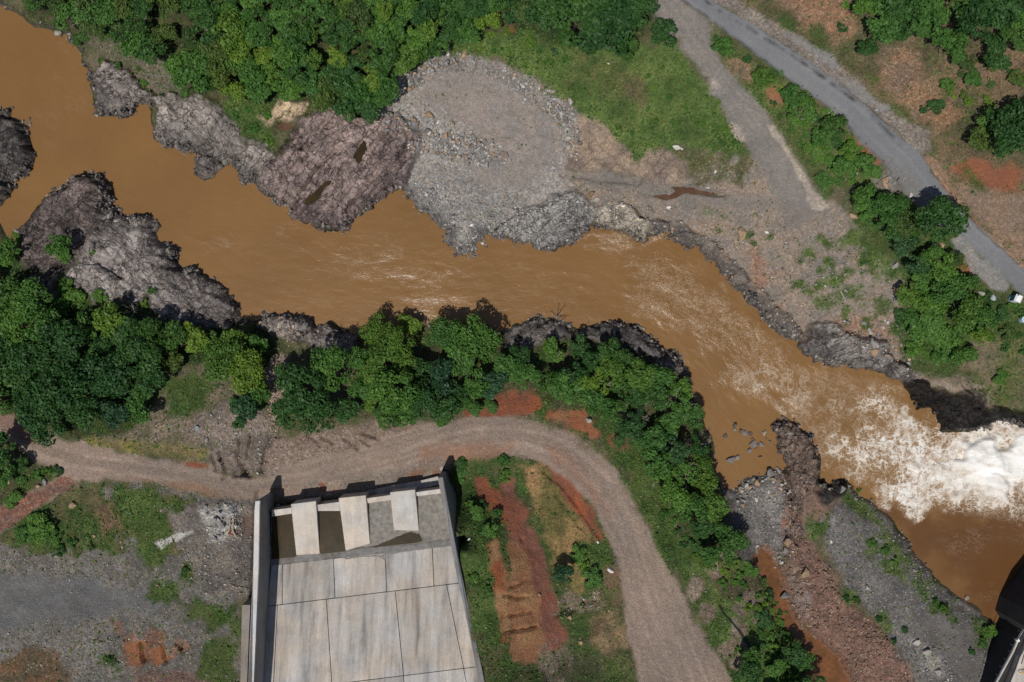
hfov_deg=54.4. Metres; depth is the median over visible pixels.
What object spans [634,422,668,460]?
tree
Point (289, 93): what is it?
tree
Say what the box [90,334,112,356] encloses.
tree
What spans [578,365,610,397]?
tree
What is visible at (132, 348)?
tree
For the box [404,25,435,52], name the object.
tree
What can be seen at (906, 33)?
tree
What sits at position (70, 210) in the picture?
rock outcrop
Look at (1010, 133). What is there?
tree
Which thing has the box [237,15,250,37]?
tree
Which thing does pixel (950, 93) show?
bush
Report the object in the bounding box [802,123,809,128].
bush
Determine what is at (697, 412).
tree
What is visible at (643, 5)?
tree
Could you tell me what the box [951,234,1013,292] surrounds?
road shoulder
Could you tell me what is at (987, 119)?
tree
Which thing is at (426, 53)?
tree
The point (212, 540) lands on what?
yard rubble
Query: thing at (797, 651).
tree
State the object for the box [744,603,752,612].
bush
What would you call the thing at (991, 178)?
hillside
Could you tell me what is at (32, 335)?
tree
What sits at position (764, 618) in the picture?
bush
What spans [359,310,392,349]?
tree
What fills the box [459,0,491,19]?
tree
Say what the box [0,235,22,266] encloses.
tree
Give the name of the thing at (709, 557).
tree
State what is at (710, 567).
bush
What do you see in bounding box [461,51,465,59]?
boulder
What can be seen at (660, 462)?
tree
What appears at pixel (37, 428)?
tree
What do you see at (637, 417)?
tree
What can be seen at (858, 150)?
bush
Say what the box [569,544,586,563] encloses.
bush
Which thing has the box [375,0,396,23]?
tree
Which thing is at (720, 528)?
tree
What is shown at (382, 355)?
tree
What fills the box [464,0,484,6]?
tree
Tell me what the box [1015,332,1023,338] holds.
bush
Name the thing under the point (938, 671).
boulder
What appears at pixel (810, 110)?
tree
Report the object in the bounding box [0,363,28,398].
tree
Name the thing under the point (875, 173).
bush
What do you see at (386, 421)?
tree
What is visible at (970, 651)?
bush
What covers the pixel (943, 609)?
bush
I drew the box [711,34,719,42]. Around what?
bush
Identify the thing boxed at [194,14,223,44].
tree
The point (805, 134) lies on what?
bush
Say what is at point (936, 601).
bush
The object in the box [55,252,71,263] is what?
bush
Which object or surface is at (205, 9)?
tree
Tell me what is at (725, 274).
flat rubble
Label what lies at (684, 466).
tree
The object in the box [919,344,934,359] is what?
bush
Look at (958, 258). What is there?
tree
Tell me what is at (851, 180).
bush
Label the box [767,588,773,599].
bush
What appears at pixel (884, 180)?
boulder
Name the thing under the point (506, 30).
bush
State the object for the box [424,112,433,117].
boulder
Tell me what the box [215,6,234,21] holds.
tree
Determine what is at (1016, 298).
portable toilet
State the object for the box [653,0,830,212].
gravel track
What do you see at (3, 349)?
tree
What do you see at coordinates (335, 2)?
tree
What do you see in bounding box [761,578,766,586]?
bush
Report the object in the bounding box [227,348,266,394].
tree
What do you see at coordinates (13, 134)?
rock outcrop
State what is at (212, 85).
tree
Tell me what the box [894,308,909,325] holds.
bush
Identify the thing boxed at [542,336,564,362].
tree
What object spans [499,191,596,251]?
rock outcrop
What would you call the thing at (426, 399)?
tree
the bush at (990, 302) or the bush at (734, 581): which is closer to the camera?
the bush at (990, 302)
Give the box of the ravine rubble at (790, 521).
[736,418,819,616]
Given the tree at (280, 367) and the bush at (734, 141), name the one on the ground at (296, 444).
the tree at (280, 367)
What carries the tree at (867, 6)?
on the hillside
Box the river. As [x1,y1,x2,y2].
[0,5,1023,622]
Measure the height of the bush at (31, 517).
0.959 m
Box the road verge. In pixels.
[713,0,934,154]
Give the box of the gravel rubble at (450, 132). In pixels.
[378,49,647,258]
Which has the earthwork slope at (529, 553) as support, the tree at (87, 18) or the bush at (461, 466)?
the bush at (461, 466)
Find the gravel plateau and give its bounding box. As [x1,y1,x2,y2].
[823,496,990,681]
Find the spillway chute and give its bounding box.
[240,471,484,681]
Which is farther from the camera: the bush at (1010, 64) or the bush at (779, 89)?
the bush at (779, 89)
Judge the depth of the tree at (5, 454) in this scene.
173.15 m
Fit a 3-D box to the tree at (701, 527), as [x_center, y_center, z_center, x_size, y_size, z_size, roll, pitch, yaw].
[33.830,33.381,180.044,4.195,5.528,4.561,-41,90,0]
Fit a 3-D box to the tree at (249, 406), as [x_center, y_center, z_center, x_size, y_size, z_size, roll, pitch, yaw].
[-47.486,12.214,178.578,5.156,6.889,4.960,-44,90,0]
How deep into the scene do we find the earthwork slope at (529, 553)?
176.18 m
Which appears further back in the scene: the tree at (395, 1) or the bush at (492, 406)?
the bush at (492, 406)
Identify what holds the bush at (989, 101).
on the hillside
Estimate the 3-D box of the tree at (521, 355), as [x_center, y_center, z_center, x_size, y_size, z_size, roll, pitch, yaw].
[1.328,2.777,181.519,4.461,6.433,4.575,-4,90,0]
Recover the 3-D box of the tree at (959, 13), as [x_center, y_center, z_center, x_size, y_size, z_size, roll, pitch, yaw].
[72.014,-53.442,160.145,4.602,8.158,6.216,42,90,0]
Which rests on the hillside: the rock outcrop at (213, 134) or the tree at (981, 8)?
the tree at (981, 8)
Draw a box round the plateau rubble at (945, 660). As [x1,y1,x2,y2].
[829,502,985,681]
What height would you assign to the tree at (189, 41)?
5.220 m
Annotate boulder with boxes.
[69,502,76,507]
[104,212,113,218]
[299,323,307,330]
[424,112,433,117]
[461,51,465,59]
[568,98,573,105]
[587,191,594,197]
[673,144,680,149]
[726,456,735,463]
[738,227,745,240]
[749,440,756,447]
[754,479,759,485]
[767,468,775,476]
[780,591,789,598]
[784,539,790,546]
[800,567,809,577]
[839,485,845,492]
[849,213,857,218]
[871,348,878,356]
[880,176,887,184]
[892,261,898,268]
[913,639,920,645]
[921,649,930,654]
[935,668,941,675]
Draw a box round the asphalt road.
[684,0,1023,293]
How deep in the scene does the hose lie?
179.91 m
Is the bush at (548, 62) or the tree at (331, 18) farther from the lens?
the bush at (548, 62)
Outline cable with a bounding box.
[1009,641,1023,681]
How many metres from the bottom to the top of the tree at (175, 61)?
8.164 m
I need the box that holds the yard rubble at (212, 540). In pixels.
[0,495,251,681]
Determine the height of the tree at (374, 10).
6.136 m
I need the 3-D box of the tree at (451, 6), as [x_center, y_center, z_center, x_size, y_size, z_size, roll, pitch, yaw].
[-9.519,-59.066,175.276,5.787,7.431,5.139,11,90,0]
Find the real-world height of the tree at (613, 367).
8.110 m
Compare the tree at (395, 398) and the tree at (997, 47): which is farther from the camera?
the tree at (395, 398)
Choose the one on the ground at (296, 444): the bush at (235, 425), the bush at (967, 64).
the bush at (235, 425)
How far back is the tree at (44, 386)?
171.41 m
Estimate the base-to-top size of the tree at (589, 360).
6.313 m
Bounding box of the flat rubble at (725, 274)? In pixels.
[569,127,921,377]
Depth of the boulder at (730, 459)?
186.34 m
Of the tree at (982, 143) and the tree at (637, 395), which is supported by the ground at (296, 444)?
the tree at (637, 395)
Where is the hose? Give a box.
[719,605,751,647]
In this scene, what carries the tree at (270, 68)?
on the ground at (296, 444)
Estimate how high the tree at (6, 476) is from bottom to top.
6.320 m
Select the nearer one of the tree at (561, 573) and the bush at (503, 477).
the tree at (561, 573)
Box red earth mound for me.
[784,534,913,681]
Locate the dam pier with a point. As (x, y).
(1005, 647)
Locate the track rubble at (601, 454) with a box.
[3,4,925,679]
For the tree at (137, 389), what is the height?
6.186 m
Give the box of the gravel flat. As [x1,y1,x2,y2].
[567,153,969,392]
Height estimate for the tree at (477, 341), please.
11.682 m
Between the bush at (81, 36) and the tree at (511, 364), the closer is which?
the tree at (511, 364)
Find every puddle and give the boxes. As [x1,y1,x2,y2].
[277,123,292,130]
[304,178,333,204]
[353,140,366,163]
[652,187,717,200]
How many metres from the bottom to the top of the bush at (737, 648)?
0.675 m
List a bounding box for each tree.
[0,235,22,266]
[0,275,21,318]
[0,304,34,346]
[0,337,12,367]
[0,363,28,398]
[0,385,12,416]
[0,429,21,466]
[0,461,15,489]
[5,340,50,379]
[7,276,53,322]
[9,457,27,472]
[11,380,50,424]
[22,308,61,342]
[22,401,66,447]
[24,0,45,11]
[27,355,90,409]
[36,319,86,371]
[44,234,71,255]
[46,0,66,15]
[54,0,85,30]
[60,392,99,431]
[64,311,96,348]
[70,0,105,23]
[73,0,93,8]
[74,341,97,366]
[77,352,131,398]
[78,12,106,36]
[90,0,122,24]
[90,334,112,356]
[91,299,124,338]
[97,399,130,428]
[106,22,131,48]
[109,316,140,347]
[111,335,163,378]
[113,0,132,19]
[118,29,152,58]
[123,8,149,36]
[124,303,137,316]
[124,392,150,423]
[125,377,153,401]
[129,317,166,355]
[130,0,157,18]
[134,33,167,64]
[135,367,166,393]
[151,23,177,43]
[151,319,189,350]
[157,0,181,14]
[160,347,183,375]
[162,48,195,77]
[170,67,211,96]
[175,0,200,16]
[179,321,209,353]
[182,24,198,50]
[183,46,211,80]
[189,0,220,31]
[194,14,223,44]
[196,31,223,59]
[197,331,225,354]
[202,339,242,382]
[204,75,219,91]
[205,49,238,88]
[210,10,244,50]
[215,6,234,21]
[218,77,245,102]
[220,328,248,362]
[221,0,240,13]
[222,37,253,65]
[225,0,238,4]
[225,48,254,77]
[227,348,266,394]
[229,393,258,425]
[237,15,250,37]
[238,59,265,91]
[239,0,263,9]
[239,2,264,21]
[243,333,269,354]
[243,380,271,404]
[244,20,271,51]
[245,74,271,106]
[249,45,272,64]
[257,8,278,37]
[258,61,280,83]
[261,0,285,7]
[268,6,296,31]
[269,34,286,54]
[269,36,307,68]
[270,74,304,101]
[270,392,303,429]
[273,362,301,388]
[274,362,330,417]
[276,22,312,54]
[280,0,301,8]
[280,55,309,86]
[293,2,319,26]
[296,0,331,17]
[298,47,322,69]
[299,398,338,435]
[300,69,325,100]
[305,19,322,44]
[307,345,351,397]
[310,2,339,34]
[310,75,339,112]
[319,0,338,4]
[321,31,339,46]
[322,63,351,97]
[327,45,347,67]
[330,91,365,121]
[333,0,349,23]
[334,15,355,35]
[334,54,363,83]
[334,398,363,423]
[338,32,359,53]
[344,75,371,102]
[346,0,373,28]
[346,346,368,368]
[346,379,371,402]
[349,96,380,123]
[352,22,375,43]
[353,361,373,384]
[355,46,375,63]
[358,65,386,92]
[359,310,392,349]
[362,0,382,15]
[362,371,391,399]
[362,396,379,412]
[364,343,401,373]
[365,15,397,43]
[366,51,392,76]
[368,369,419,414]
[369,32,399,63]
[369,88,392,107]
[372,406,400,430]
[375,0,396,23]
[375,67,400,100]
[376,325,415,363]
[386,0,402,5]
[386,11,407,34]
[390,32,407,44]
[391,353,419,373]
[392,43,422,76]
[394,0,420,19]
[396,405,418,427]
[398,313,422,339]
[404,0,439,25]
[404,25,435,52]
[404,378,441,419]
[407,357,433,381]
[410,41,437,62]
[415,13,444,40]
[425,358,452,396]
[426,316,461,351]
[432,0,447,16]
[432,33,449,56]
[433,395,461,424]
[436,10,463,27]
[437,25,459,41]
[441,0,470,14]
[445,341,474,376]
[446,379,468,401]
[449,313,503,362]
[456,16,480,43]
[458,396,482,416]
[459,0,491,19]
[463,368,490,400]
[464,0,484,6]
[474,10,500,29]
[478,372,508,399]
[485,0,509,14]
[491,352,518,382]
[500,0,525,24]
[509,345,530,367]
[509,363,543,388]
[510,0,541,22]
[524,0,570,31]
[537,371,559,390]
[541,0,609,48]
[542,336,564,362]
[546,372,584,404]
[550,308,563,322]
[552,564,574,582]
[559,361,590,386]
[568,334,591,360]
[569,31,594,55]
[577,387,604,416]
[578,0,642,56]
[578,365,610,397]
[581,351,600,372]
[584,0,617,10]
[598,336,627,363]
[599,355,625,387]
[599,397,624,423]
[607,379,632,397]
[611,35,638,60]
[612,418,642,446]
[618,348,637,371]
[624,357,656,393]
[624,388,645,408]
[627,0,659,29]
[627,406,646,427]
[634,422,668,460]
[641,362,676,387]
[641,381,670,410]
[642,446,672,479]
[649,17,677,48]
[652,467,677,488]
[654,435,690,465]
[655,411,681,436]
[658,481,691,514]
[665,390,691,417]
[669,376,693,400]
[671,458,697,489]
[678,403,705,430]
[683,492,709,520]
[687,432,710,456]
[687,516,714,538]
[691,470,718,497]
[692,453,714,476]
[692,486,731,522]
[699,545,722,565]
[710,36,734,55]
[712,521,733,540]
[718,530,751,558]
[733,659,761,681]
[741,646,762,665]
[750,66,776,88]
[765,658,785,677]
[779,83,807,108]
[781,640,809,667]
[787,106,806,125]
[799,95,817,123]
[800,674,826,681]
[802,652,815,671]
[811,126,830,146]
[819,114,848,137]
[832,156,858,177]
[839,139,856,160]
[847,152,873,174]
[852,0,880,16]
[852,182,876,211]
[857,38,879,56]
[865,0,903,45]
[867,192,904,221]
[873,207,903,240]
[885,0,925,26]
[890,233,919,258]
[893,209,918,239]
[895,193,910,215]
[895,280,922,305]
[897,20,915,41]
[903,254,930,274]
[907,17,935,37]
[907,231,921,246]
[908,194,972,242]
[911,271,933,293]
[912,290,951,319]
[917,0,951,27]
[919,244,944,266]
[930,252,958,282]
[930,275,966,303]
[931,25,970,54]
[945,46,966,64]
[947,250,963,266]
[948,0,976,22]
[951,273,978,296]
[951,293,985,333]
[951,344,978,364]
[952,2,969,28]
[956,0,1011,43]
[967,124,998,152]
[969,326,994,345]
[972,304,999,331]
[976,106,1004,131]
[982,33,1009,70]
[984,0,1023,29]
[987,98,1023,155]
[992,143,1007,159]
[999,23,1023,51]
[1010,5,1023,29]
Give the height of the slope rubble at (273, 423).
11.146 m
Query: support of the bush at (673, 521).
on the ground at (296, 444)
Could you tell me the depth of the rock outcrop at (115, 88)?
184.48 m
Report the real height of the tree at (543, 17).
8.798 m
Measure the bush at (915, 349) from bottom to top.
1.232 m
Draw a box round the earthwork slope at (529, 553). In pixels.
[448,453,640,681]
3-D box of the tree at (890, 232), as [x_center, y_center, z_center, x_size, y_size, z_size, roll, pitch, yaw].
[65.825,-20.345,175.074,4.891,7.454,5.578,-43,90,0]
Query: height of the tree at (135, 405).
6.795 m
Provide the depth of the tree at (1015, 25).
155.81 m
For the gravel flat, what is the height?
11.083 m
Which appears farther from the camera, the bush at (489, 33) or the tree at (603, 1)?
the bush at (489, 33)
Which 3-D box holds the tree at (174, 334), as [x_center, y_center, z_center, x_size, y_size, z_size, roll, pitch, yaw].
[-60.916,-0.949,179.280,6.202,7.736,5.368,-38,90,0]
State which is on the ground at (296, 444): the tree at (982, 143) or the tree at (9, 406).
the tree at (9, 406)
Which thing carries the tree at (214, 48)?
on the ground at (296, 444)
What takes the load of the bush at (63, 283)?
on the ground at (296, 444)
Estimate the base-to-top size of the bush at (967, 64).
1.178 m
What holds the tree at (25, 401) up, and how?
on the ground at (296, 444)
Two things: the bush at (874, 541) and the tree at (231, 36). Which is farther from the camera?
the bush at (874, 541)
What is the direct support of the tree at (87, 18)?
on the ground at (296, 444)
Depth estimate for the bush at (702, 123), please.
179.04 m
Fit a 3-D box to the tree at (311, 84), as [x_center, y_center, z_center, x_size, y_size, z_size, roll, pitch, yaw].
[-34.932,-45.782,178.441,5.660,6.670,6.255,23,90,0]
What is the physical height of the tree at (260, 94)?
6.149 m
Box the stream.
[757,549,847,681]
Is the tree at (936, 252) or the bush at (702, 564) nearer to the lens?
the tree at (936, 252)
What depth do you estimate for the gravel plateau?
183.89 m
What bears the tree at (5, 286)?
on the ground at (296, 444)
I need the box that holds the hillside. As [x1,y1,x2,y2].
[769,0,1023,264]
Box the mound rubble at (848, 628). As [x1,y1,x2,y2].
[782,510,910,681]
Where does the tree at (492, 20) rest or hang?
on the ground at (296, 444)
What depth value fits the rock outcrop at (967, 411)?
183.76 m
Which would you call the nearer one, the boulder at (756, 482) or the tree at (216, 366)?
the tree at (216, 366)
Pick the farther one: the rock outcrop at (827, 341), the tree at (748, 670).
the rock outcrop at (827, 341)
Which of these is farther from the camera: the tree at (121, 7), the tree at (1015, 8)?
the tree at (121, 7)
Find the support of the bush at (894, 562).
on the gravel plateau
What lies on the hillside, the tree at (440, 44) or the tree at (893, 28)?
the tree at (893, 28)
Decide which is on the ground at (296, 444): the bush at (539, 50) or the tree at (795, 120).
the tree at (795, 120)
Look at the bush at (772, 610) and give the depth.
184.47 m
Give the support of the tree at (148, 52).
on the ground at (296, 444)
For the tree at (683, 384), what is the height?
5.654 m
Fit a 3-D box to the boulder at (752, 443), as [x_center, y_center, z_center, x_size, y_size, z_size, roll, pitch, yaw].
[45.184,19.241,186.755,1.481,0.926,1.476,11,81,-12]
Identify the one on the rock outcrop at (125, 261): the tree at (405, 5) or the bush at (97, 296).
the bush at (97, 296)
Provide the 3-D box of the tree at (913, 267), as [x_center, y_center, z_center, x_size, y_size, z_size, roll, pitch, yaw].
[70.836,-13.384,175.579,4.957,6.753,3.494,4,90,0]
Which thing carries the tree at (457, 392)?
on the ground at (296, 444)
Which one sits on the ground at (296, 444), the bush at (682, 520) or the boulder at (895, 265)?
the bush at (682, 520)
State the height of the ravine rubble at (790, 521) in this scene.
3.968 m
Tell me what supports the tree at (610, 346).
on the ground at (296, 444)
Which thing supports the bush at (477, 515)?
on the earthwork slope at (529, 553)
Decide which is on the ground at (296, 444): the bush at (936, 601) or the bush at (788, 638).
the bush at (788, 638)
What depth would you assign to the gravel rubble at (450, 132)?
184.23 m
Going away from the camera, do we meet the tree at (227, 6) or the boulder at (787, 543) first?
the tree at (227, 6)
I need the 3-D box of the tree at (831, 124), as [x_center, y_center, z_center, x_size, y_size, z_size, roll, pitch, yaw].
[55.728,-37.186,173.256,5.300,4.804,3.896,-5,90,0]
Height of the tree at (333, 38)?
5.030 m
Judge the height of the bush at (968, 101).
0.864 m
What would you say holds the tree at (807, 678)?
on the ground at (296, 444)
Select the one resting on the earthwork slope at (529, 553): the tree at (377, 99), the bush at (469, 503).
the bush at (469, 503)
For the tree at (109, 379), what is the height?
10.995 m
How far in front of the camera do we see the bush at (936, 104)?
168.59 m
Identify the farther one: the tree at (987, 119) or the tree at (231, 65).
the tree at (231, 65)
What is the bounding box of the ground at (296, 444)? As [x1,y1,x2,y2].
[0,0,1023,681]
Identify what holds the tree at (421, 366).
on the ground at (296, 444)
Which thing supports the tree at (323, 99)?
on the ground at (296, 444)
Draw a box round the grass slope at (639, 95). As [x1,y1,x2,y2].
[448,31,749,157]
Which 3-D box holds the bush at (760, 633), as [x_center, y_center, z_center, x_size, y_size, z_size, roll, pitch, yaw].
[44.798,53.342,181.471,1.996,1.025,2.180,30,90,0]
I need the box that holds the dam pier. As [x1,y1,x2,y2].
[980,564,1023,681]
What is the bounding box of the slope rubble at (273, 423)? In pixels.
[194,317,757,640]
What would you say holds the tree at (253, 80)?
on the ground at (296, 444)
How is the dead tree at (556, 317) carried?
on the ground at (296, 444)
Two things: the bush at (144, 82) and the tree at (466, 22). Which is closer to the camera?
the tree at (466, 22)
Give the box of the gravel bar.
[380,50,580,254]
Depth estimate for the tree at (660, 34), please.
171.30 m
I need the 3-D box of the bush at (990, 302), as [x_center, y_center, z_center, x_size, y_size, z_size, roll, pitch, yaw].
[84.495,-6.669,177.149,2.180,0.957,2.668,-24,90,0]
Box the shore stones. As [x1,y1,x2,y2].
[0,3,1023,600]
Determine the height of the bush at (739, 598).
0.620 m
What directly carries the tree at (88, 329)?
on the ground at (296, 444)
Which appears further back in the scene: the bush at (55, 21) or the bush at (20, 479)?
the bush at (55, 21)
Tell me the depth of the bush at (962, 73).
165.62 m
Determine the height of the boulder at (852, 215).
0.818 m
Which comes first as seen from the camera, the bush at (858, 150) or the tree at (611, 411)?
the bush at (858, 150)
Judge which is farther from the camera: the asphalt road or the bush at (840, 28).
the asphalt road
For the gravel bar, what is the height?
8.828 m
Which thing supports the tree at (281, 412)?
on the ground at (296, 444)
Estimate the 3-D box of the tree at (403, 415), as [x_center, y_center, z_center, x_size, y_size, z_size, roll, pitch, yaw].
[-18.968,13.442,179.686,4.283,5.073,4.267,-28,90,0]
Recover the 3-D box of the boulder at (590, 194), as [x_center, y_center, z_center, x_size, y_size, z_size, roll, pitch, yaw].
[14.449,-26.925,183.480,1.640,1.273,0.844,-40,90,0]
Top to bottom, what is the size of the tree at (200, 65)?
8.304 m
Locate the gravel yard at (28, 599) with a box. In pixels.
[0,483,258,681]
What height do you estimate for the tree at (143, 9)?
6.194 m
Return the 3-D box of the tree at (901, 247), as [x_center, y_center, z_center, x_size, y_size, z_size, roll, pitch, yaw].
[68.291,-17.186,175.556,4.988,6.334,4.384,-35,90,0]
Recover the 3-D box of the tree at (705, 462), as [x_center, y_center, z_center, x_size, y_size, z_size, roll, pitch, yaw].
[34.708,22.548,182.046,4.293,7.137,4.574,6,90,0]
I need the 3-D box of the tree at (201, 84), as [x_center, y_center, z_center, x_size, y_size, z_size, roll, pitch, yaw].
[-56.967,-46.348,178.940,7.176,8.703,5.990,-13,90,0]
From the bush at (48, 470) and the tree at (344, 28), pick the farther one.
the bush at (48, 470)
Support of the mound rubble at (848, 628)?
on the red earth mound
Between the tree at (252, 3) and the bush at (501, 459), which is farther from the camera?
the bush at (501, 459)
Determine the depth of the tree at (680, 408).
180.03 m
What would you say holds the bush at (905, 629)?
on the gravel plateau
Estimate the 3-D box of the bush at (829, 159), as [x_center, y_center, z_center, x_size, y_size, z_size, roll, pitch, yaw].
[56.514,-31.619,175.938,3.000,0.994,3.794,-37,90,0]
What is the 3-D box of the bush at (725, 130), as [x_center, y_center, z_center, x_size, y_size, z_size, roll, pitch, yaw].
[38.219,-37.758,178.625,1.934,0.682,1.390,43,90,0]
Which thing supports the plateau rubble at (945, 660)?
on the gravel plateau
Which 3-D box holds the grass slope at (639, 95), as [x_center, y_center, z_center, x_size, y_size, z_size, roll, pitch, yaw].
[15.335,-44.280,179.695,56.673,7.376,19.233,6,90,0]
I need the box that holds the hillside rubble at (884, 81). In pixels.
[524,1,1012,633]
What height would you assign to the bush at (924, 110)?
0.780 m
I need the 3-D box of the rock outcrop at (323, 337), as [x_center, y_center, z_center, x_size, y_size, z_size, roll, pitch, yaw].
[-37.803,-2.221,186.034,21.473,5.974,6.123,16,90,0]
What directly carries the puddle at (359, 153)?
on the rock outcrop at (315, 150)
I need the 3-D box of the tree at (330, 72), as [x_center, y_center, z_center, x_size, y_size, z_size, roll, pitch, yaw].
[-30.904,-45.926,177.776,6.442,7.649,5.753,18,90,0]
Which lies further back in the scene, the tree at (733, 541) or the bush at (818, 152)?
the tree at (733, 541)
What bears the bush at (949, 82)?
on the hillside
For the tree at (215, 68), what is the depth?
174.30 m
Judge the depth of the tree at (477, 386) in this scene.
177.10 m
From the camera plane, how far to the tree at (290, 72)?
174.53 m
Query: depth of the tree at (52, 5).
181.30 m
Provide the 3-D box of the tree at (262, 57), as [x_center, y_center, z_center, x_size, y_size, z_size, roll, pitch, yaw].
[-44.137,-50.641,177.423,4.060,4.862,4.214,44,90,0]
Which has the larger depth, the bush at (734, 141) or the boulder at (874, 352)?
the boulder at (874, 352)
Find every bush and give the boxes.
[3,490,22,509]
[11,231,21,246]
[13,475,26,486]
[13,526,33,544]
[26,512,38,528]
[27,513,54,544]
[31,470,42,480]
[41,296,69,316]
[41,466,51,474]
[47,529,61,545]
[52,465,62,477]
[53,19,66,26]
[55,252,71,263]
[56,544,65,556]
[57,277,72,296]
[61,287,87,310]
[66,537,77,548]
[71,31,89,45]
[85,541,94,550]
[92,288,108,304]
[103,655,113,662]
[115,62,120,68]
[140,79,147,87]
[140,299,147,307]
[147,287,156,294]
[180,567,188,576]
[228,397,243,407]
[230,109,238,119]
[231,419,243,428]
[244,105,253,113]
[248,122,259,133]
[256,399,268,409]
[262,110,272,119]
[265,135,274,145]
[434,417,448,427]
[450,476,454,483]
[453,456,466,472]
[454,468,467,484]
[465,500,474,506]
[466,573,478,582]
[469,505,483,521]
[478,499,488,507]
[481,399,497,413]
[481,522,498,537]
[482,585,491,594]
[486,31,495,39]
[491,47,498,54]
[491,508,502,518]
[496,454,509,466]
[500,469,510,482]
[504,27,510,35]
[505,46,514,55]
[521,61,528,68]
[523,35,535,48]
[535,46,542,54]
[543,57,553,67]
[551,47,558,55]
[561,55,570,63]
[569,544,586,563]
[577,561,589,571]
[581,567,602,588]
[658,509,668,518]
[666,94,672,100]
[670,517,676,525]
[673,527,680,535]
[677,514,687,523]
[679,541,687,548]
[687,538,703,551]
[691,552,700,559]
[700,119,708,126]
[700,561,707,567]
[707,564,717,570]
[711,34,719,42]
[711,123,718,130]
[711,536,718,544]
[716,578,727,587]
[719,564,729,577]
[721,126,729,135]
[721,138,726,146]
[723,552,733,565]
[730,558,741,569]
[730,578,738,586]
[731,138,740,145]
[734,646,743,654]
[736,570,744,578]
[736,596,742,601]
[738,580,746,587]
[742,53,751,63]
[743,561,759,577]
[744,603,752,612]
[753,604,762,613]
[753,610,770,628]
[754,592,762,599]
[755,629,764,639]
[755,643,766,651]
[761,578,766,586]
[761,601,768,608]
[763,621,774,630]
[763,655,770,664]
[766,632,775,641]
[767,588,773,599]
[767,643,779,653]
[769,67,783,77]
[769,99,776,106]
[770,608,776,615]
[775,614,784,628]
[776,84,787,93]
[776,608,787,614]
[777,653,787,663]
[782,630,794,642]
[783,661,790,672]
[791,662,807,679]
[796,140,802,148]
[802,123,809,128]
[802,131,810,139]
[802,139,826,163]
[814,170,835,189]
[821,107,833,116]
[822,153,840,171]
[831,134,845,149]
[835,175,844,185]
[837,22,848,32]
[841,0,851,9]
[841,136,856,145]
[843,595,849,601]
[847,176,855,183]
[852,597,861,604]
[855,145,863,154]
[858,211,879,226]
[864,165,882,178]
[867,538,877,546]
[875,616,882,621]
[881,545,890,553]
[890,557,898,566]
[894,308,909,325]
[900,306,922,336]
[901,626,907,633]
[905,341,923,357]
[910,318,947,347]
[919,105,929,113]
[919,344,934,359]
[920,306,946,331]
[926,99,945,114]
[930,344,953,365]
[932,599,939,608]
[939,77,955,90]
[939,604,949,613]
[940,324,965,354]
[946,90,956,98]
[957,69,967,77]
[959,54,975,70]
[960,89,967,97]
[964,67,982,86]
[964,96,973,105]
[968,648,975,655]
[976,56,983,61]
[977,638,987,648]
[982,624,998,637]
[983,63,995,72]
[983,289,991,300]
[983,297,993,307]
[984,94,993,103]
[987,81,994,88]
[992,368,1008,385]
[997,304,1010,321]
[999,322,1016,343]
[1000,60,1012,70]
[1000,341,1010,351]
[1007,68,1023,86]
[1007,301,1021,308]
[1013,307,1023,318]
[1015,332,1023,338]
[1019,345,1023,354]
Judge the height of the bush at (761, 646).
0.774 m
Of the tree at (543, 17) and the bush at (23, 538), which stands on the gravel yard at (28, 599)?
the bush at (23, 538)
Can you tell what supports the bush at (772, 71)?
on the ground at (296, 444)
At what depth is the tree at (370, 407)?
179.05 m
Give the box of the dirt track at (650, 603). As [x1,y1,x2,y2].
[0,408,732,681]
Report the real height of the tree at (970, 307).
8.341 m
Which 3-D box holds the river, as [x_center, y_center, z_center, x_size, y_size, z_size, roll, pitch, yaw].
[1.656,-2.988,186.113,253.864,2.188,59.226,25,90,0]
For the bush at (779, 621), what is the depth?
185.62 m
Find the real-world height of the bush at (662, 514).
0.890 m
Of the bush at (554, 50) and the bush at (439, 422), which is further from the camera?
the bush at (439, 422)
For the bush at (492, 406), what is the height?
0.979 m
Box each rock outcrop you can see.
[0,110,36,206]
[18,174,115,274]
[24,274,60,305]
[69,210,248,327]
[92,62,156,118]
[153,95,274,196]
[256,312,361,354]
[258,107,419,231]
[259,98,310,120]
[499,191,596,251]
[499,317,574,347]
[572,319,686,379]
[589,202,647,240]
[771,419,820,540]
[794,325,914,380]
[816,476,849,504]
[892,379,1023,432]
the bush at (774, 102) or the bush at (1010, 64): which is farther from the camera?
the bush at (774, 102)
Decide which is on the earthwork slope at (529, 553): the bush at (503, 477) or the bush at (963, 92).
the bush at (503, 477)
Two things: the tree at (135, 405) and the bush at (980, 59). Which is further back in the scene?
the tree at (135, 405)
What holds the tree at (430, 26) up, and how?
on the ground at (296, 444)
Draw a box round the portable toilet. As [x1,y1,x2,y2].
[1008,294,1022,302]
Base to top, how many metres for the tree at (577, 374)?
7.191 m
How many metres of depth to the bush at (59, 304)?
180.60 m
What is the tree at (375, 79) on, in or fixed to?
on the ground at (296, 444)
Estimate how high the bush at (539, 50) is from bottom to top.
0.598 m
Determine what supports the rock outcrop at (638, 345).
on the ground at (296, 444)

